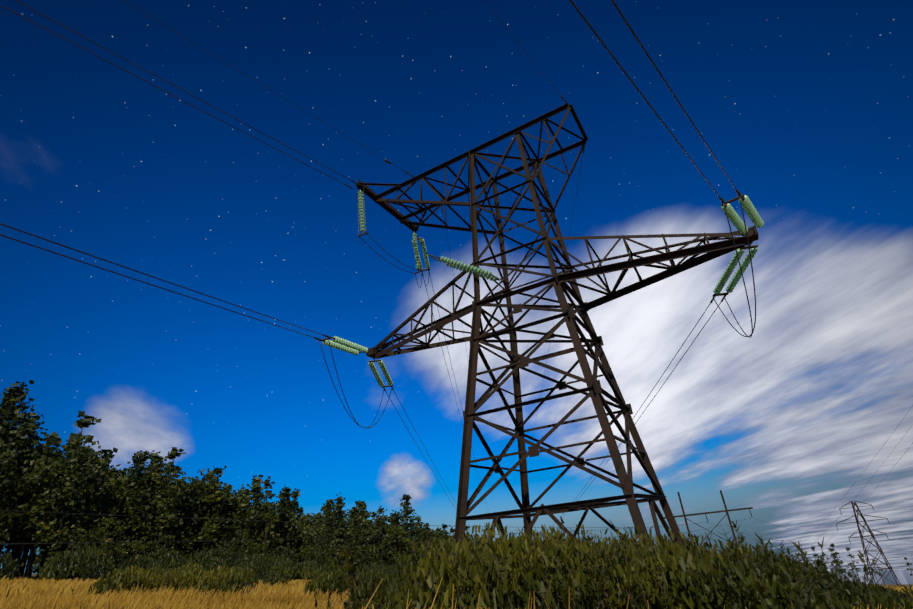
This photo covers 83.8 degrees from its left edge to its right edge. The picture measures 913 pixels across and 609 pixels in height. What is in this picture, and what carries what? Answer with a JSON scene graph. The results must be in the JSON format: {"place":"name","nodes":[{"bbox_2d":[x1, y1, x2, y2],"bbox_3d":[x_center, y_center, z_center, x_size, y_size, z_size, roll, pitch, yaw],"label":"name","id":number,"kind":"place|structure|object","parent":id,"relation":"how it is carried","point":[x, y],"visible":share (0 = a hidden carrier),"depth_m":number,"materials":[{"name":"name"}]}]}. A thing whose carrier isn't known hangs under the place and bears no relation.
{"place":"outdoors","nodes":[
{"label":"outdoors","id":0,"kind":"place"},
{"bbox_2d":[0,0,912,583],"label":"sky","id":1,"kind":"structure","parent":0,"point":[805,106],"materials":[{"name":"blue"}]},
{"bbox_2d":[0,574,912,608],"bbox_3d":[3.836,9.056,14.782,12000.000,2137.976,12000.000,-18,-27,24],"label":"ground","id":2,"kind":"structure","parent":0,"point":[895,585],"depth_m":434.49,"materials":[{"name":"plant"}]},
{"bbox_2d":[0,0,755,535],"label":"conductors","id":3,"kind":"structure","parent":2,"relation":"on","point":[418,238],"depth_m":14.03,"materials":[{"name":"grey"}]},
{"bbox_2d":[0,380,912,585],"bbox_3d":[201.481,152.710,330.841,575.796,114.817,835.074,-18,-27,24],"label":"trees","id":4,"kind":"object","parent":2,"relation":"on","point":[83,561],"depth_m":93.59,"materials":[{"name":"green plant"}]},
{"bbox_2d":[0,407,912,553],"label":"distant conductors","id":5,"kind":"structure","parent":2,"relation":"on","point":[393,524],"depth_m":44.11,"materials":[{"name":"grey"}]},
{"bbox_2d":[71,516,912,608],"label":"grass","id":6,"kind":"structure","parent":2,"relation":"on","point":[675,558],"depth_m":7.45,"materials":[{"name":"green plant"}]},
{"bbox_2d":[356,103,758,549],"bbox_3d":[3.042,2.084,18.017,15.200,19.070,6.938,-18,-27,24],"label":"pylon","id":7,"kind":"object","parent":2,"relation":"on","point":[561,286],"visible":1,"depth_m":18.12,"materials":[{"name":"metal"}]},
{"bbox_2d":[314,95,757,391],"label":"line fittings","id":8,"kind":"object","parent":7,"relation":"attached to","point":[742,196],"visible":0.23,"depth_m":19.04,"materials":[{"name":"grey metal"}]},
{"bbox_2d":[322,191,763,386],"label":"insulator discs","id":9,"kind":"object","parent":7,"relation":"attached to","point":[748,207],"visible":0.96,"depth_m":18.48,"materials":[{"name":"green glass"}]},
{"bbox_2d":[664,490,900,586],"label":"transmission towers","id":10,"kind":"structure","parent":2,"relation":"on","point":[857,522],"depth_m":147.55,"materials":[{"name":"metal"}]}
]}

